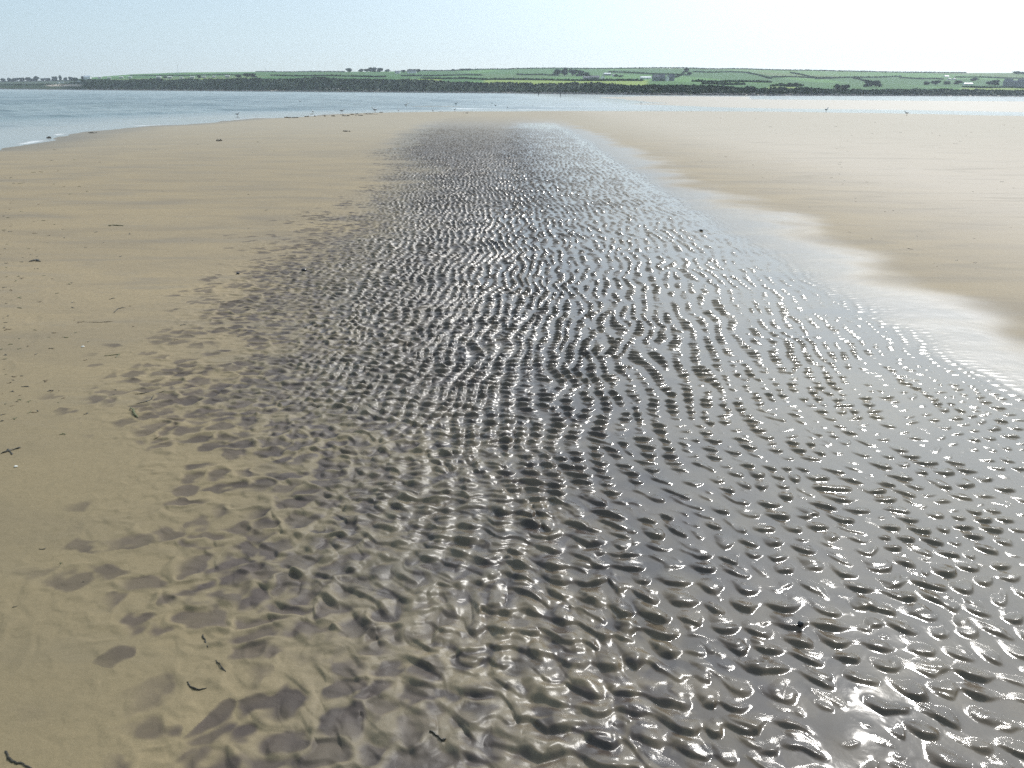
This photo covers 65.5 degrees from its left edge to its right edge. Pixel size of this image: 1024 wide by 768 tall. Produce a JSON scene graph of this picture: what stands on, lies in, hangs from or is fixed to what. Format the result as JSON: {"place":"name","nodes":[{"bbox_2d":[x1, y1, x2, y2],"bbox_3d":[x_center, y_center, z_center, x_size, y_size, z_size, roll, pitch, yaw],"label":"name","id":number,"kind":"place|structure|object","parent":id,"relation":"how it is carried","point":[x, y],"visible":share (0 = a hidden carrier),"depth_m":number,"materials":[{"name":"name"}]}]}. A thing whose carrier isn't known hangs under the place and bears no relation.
{"place":"outdoors","nodes":[
{"label":"outdoors","id":0,"kind":"place"},
{"bbox_2d":[0,96,1023,767],"bbox_3d":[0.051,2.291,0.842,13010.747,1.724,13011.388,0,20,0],"label":"sand beach","id":1,"kind":"structure","parent":0,"point":[526,438],"depth_m":3.91,"materials":[{"name":"beige sand"}]},
{"bbox_2d":[5,750,31,767],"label":"seaweed strand","id":2,"kind":"object","parent":1,"relation":"on","point":[11,760],"visible":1,"depth_m":2.02},
{"bbox_2d":[187,681,206,689],"bbox_3d":[-0.906,0.866,2.278,0.065,0.010,0.017,6,21,14],"label":"driftwood twig","id":3,"kind":"object","parent":1,"relation":"on","point":[195,687],"visible":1,"depth_m":2.27,"materials":[{"name":"wood"}]},
{"bbox_2d":[429,730,445,740],"bbox_3d":[-0.199,0.935,2.116,0.053,0.012,0.014,12,23,28],"label":"driftwood twig","id":4,"kind":"object","parent":1,"relation":"on","point":[435,734],"visible":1,"depth_m":2.12,"materials":[{"name":"grey wood"}]},
{"bbox_2d":[798,621,803,626],"bbox_3d":[0.924,0.769,2.554,0.019,0.021,0.019,-17,26,-38],"label":"pebble","id":5,"kind":"object","parent":1,"relation":"on","point":[800,623],"visible":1,"depth_m":2.55,"materials":[{"name":"black stone"}]},
{"bbox_2d":[0,89,1023,149],"bbox_3d":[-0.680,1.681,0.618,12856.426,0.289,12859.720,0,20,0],"label":"sea water","id":6,"kind":"structure","parent":0,"point":[31,116],"depth_m":101.09,"materials":[{"name":"blue liquid"}]},
{"bbox_2d":[0,68,1023,95],"bbox_3d":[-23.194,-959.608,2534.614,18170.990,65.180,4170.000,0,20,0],"label":"hills","id":7,"kind":"structure","parent":0,"point":[893,82],"depth_m":1264.46,"materials":[{"name":"green plant"}]},
{"bbox_2d":[0,79,83,81],"bbox_3d":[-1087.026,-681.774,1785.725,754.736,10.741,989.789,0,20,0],"label":"hedge","id":8,"kind":"object","parent":7,"relation":"on","point":[45,80],"visible":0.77,"depth_m":2208.55,"materials":[{"name":"green plant"}]},
{"bbox_2d":[130,74,242,75],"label":"hedge","id":9,"kind":"object","parent":7,"relation":"on","point":[183,75],"visible":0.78,"depth_m":1655.41,"materials":[{"name":"green plant"}]},
{"bbox_2d":[255,71,344,71],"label":"hedge","id":10,"kind":"object","parent":7,"relation":"on","point":[300,71],"visible":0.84,"depth_m":1845.13,"materials":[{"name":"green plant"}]},
{"bbox_2d":[270,74,385,76],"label":"hedge","id":11,"kind":"object","parent":7,"relation":"on","point":[329,75],"visible":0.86,"depth_m":1259.18,"materials":[{"name":"green plant"}]},
{"bbox_2d":[368,67,376,71],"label":"broadleaf tree","id":12,"kind":"object","parent":7,"relation":"on","point":[373,69],"visible":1,"depth_m":1741.89,"materials":[{"name":"green plant"}]},
{"bbox_2d":[401,74,482,75],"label":"hedge","id":13,"kind":"object","parent":7,"relation":"on","point":[443,75],"visible":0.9,"depth_m":1302.61,"materials":[{"name":"green plant"}]},
{"bbox_2d":[420,76,484,79],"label":"hedge","id":14,"kind":"object","parent":7,"relation":"on","point":[459,77],"visible":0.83,"depth_m":1101.61,"materials":[{"name":"green plant"}]},
{"bbox_2d":[421,68,513,70],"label":"hedge","id":15,"kind":"object","parent":7,"relation":"on","point":[465,69],"visible":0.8,"depth_m":1736.43,"materials":[{"name":"green plant"}]},
{"bbox_2d":[0,76,1023,95],"bbox_3d":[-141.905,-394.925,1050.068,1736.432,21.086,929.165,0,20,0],"label":"coastal scrub","id":16,"kind":"object","parent":7,"relation":"on","point":[677,89],"visible":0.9,"depth_m":950.37,"materials":[{"name":"green plant"}]},
{"bbox_2d":[0,88,1023,95],"bbox_3d":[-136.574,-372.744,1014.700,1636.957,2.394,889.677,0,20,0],"label":"shore boulder scree","id":17,"kind":"structure","parent":7,"relation":"on","point":[725,94],"depth_m":840.44,"materials":[{"name":"grey stone"}]},
{"bbox_2d":[516,73,559,75],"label":"hedge","id":18,"kind":"object","parent":7,"relation":"on","point":[539,74],"visible":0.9,"depth_m":1351.20,"materials":[{"name":"green plant"}]},
{"bbox_2d":[553,69,560,74],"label":"broadleaf tree","id":19,"kind":"object","parent":7,"relation":"on","point":[557,71],"visible":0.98,"depth_m":1327.97,"materials":[{"name":"green plant"}]},
{"bbox_2d":[481,77,643,80],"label":"hedge","id":20,"kind":"object","parent":7,"relation":"on","point":[603,79],"visible":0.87,"depth_m":1002.87,"materials":[{"name":"green plant"}]},
{"bbox_2d":[561,68,567,75],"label":"broadleaf tree","id":21,"kind":"object","parent":7,"relation":"on","point":[564,71],"visible":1,"depth_m":1305.34,"materials":[{"name":"green plant"}]},
{"bbox_2d":[568,69,577,75],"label":"broadleaf tree","id":22,"kind":"object","parent":7,"relation":"on","point":[572,72],"visible":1,"depth_m":1296.65,"materials":[{"name":"green plant"}]},
{"bbox_2d":[576,70,583,75],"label":"broadleaf tree","id":23,"kind":"object","parent":7,"relation":"on","point":[580,72],"visible":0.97,"depth_m":1250.59,"materials":[{"name":"green plant"}]},
{"bbox_2d":[590,75,599,79],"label":"farmhouse","id":24,"kind":"object","parent":7,"relation":"on","point":[594,77],"visible":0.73,"depth_m":1009.50,"materials":[{"name":"grey stone"}]},
{"bbox_2d":[514,67,686,68],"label":"hedge","id":25,"kind":"object","parent":7,"relation":"on","point":[597,68],"visible":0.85,"depth_m":1734.87,"materials":[{"name":"green plant"}]},
{"bbox_2d":[640,76,650,78],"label":"long shed","id":26,"kind":"structure","parent":7,"relation":"on","point":[645,77],"depth_m":1054.18,"materials":[{"name":"white metal"}]},
{"bbox_2d":[608,71,687,74],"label":"hedge","id":27,"kind":"object","parent":7,"relation":"on","point":[643,72],"visible":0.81,"depth_m":1351.25,"materials":[{"name":"green plant"}]},
{"bbox_2d":[652,75,659,80],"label":"farmhouse","id":28,"kind":"object","parent":7,"relation":"on","point":[655,77],"visible":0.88,"depth_m":926.51,"materials":[{"name":"grey stone"}]},
{"bbox_2d":[658,74,665,80],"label":"farmhouse","id":29,"kind":"object","parent":7,"relation":"on","point":[662,77],"visible":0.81,"depth_m":933.74,"materials":[{"name":"grey stone"}]},
{"bbox_2d":[669,73,674,80],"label":"farmhouse","id":30,"kind":"object","parent":7,"relation":"on","point":[671,77],"visible":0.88,"depth_m":946.89,"materials":[{"name":"grey stone"}]},
{"bbox_2d":[693,71,749,72],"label":"hedge","id":31,"kind":"object","parent":7,"relation":"on","point":[718,71],"visible":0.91,"depth_m":1444.04,"materials":[{"name":"green plant"}]},
{"bbox_2d":[701,81,745,84],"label":"hedge","id":32,"kind":"object","parent":7,"relation":"on","point":[726,83],"visible":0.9,"depth_m":788.57,"materials":[{"name":"green plant"}]},
{"bbox_2d":[687,67,771,69],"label":"hedge","id":33,"kind":"object","parent":7,"relation":"on","point":[729,68],"visible":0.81,"depth_m":1732.83,"materials":[{"name":"green plant"}]},
{"bbox_2d":[691,78,771,82],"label":"hedge","id":34,"kind":"object","parent":7,"relation":"on","point":[757,81],"visible":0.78,"depth_m":929.34,"materials":[{"name":"green plant"}]},
{"bbox_2d":[745,72,771,78],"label":"hedge","id":35,"kind":"object","parent":7,"relation":"on","point":[764,76],"visible":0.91,"depth_m":1261.82,"materials":[{"name":"green plant"}]},
{"bbox_2d":[770,83,803,86],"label":"hedge","id":36,"kind":"object","parent":7,"relation":"on","point":[783,84],"visible":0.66,"depth_m":838.60,"materials":[{"name":"green plant"}]},
{"bbox_2d":[771,75,827,77],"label":"hedge","id":37,"kind":"object","parent":7,"relation":"on","point":[795,76],"visible":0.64,"depth_m":1290.02,"materials":[{"name":"green plant"}]},
{"bbox_2d":[790,72,816,77],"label":"hedge","id":38,"kind":"object","parent":7,"relation":"on","point":[801,74],"visible":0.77,"depth_m":1425.45,"materials":[{"name":"green plant"}]},
{"bbox_2d":[841,84,849,88],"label":"broadleaf tree","id":39,"kind":"object","parent":7,"relation":"on","point":[845,86],"visible":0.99,"depth_m":837.14,"materials":[{"name":"green plant"}]},
{"bbox_2d":[815,75,901,78],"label":"hedge","id":40,"kind":"object","parent":7,"relation":"on","point":[856,76],"visible":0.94,"depth_m":1373.96,"materials":[{"name":"green plant"}]},
{"bbox_2d":[863,80,872,86],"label":"broadleaf tree","id":41,"kind":"object","parent":7,"relation":"on","point":[868,82],"visible":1,"depth_m":971.18,"materials":[{"name":"green plant"}]},
{"bbox_2d":[772,69,965,72],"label":"hedge","id":42,"kind":"object","parent":7,"relation":"on","point":[870,71],"visible":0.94,"depth_m":1766.62,"materials":[{"name":"green plant"}]},
{"bbox_2d":[872,80,882,86],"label":"broadleaf tree","id":43,"kind":"object","parent":7,"relation":"on","point":[875,83],"visible":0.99,"depth_m":979.76,"materials":[{"name":"green plant"}]},
{"bbox_2d":[899,77,943,79],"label":"hedge","id":44,"kind":"object","parent":7,"relation":"on","point":[921,78],"visible":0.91,"depth_m":1407.15,"materials":[{"name":"green plant"}]},
{"bbox_2d":[930,80,940,84],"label":"broadleaf tree","id":45,"kind":"object","parent":7,"relation":"on","point":[935,82],"visible":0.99,"depth_m":1143.48,"materials":[{"name":"green plant"}]},
{"bbox_2d":[955,76,1023,78],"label":"hedge","id":46,"kind":"object","parent":7,"relation":"on","point":[987,77],"visible":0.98,"depth_m":1526.00,"materials":[{"name":"green plant"}]},
{"bbox_2d":[962,85,1023,88],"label":"hedge","id":47,"kind":"object","parent":7,"relation":"on","point":[972,86],"visible":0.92,"depth_m":1090.99,"materials":[{"name":"green plant"}]},
{"bbox_2d":[991,79,999,84],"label":"farmhouse","id":48,"kind":"object","parent":7,"relation":"on","point":[997,81],"visible":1,"depth_m":1198.76,"materials":[{"name":"grey stone"}]},
{"bbox_2d":[1002,78,1013,86],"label":"farmhouse","id":49,"kind":"object","parent":7,"relation":"on","point":[1008,82],"visible":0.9,"depth_m":1171.57,"materials":[{"name":"grey stone"}]},
{"bbox_2d":[1013,80,1019,86],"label":"farmhouse","id":50,"kind":"object","parent":7,"relation":"on","point":[1016,83],"visible":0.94,"depth_m":1171.97,"materials":[{"name":"grey stone"}]},
{"bbox_2d":[1018,79,1023,86],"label":"farmhouse","id":51,"kind":"object","parent":7,"relation":"on","point":[1021,81],"visible":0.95,"depth_m":1172.34,"materials":[{"name":"grey stone"}]},
{"bbox_2d":[0,0,1023,81],"label":"sky","id":52,"kind":"structure","parent":0,"point":[39,38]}
]}

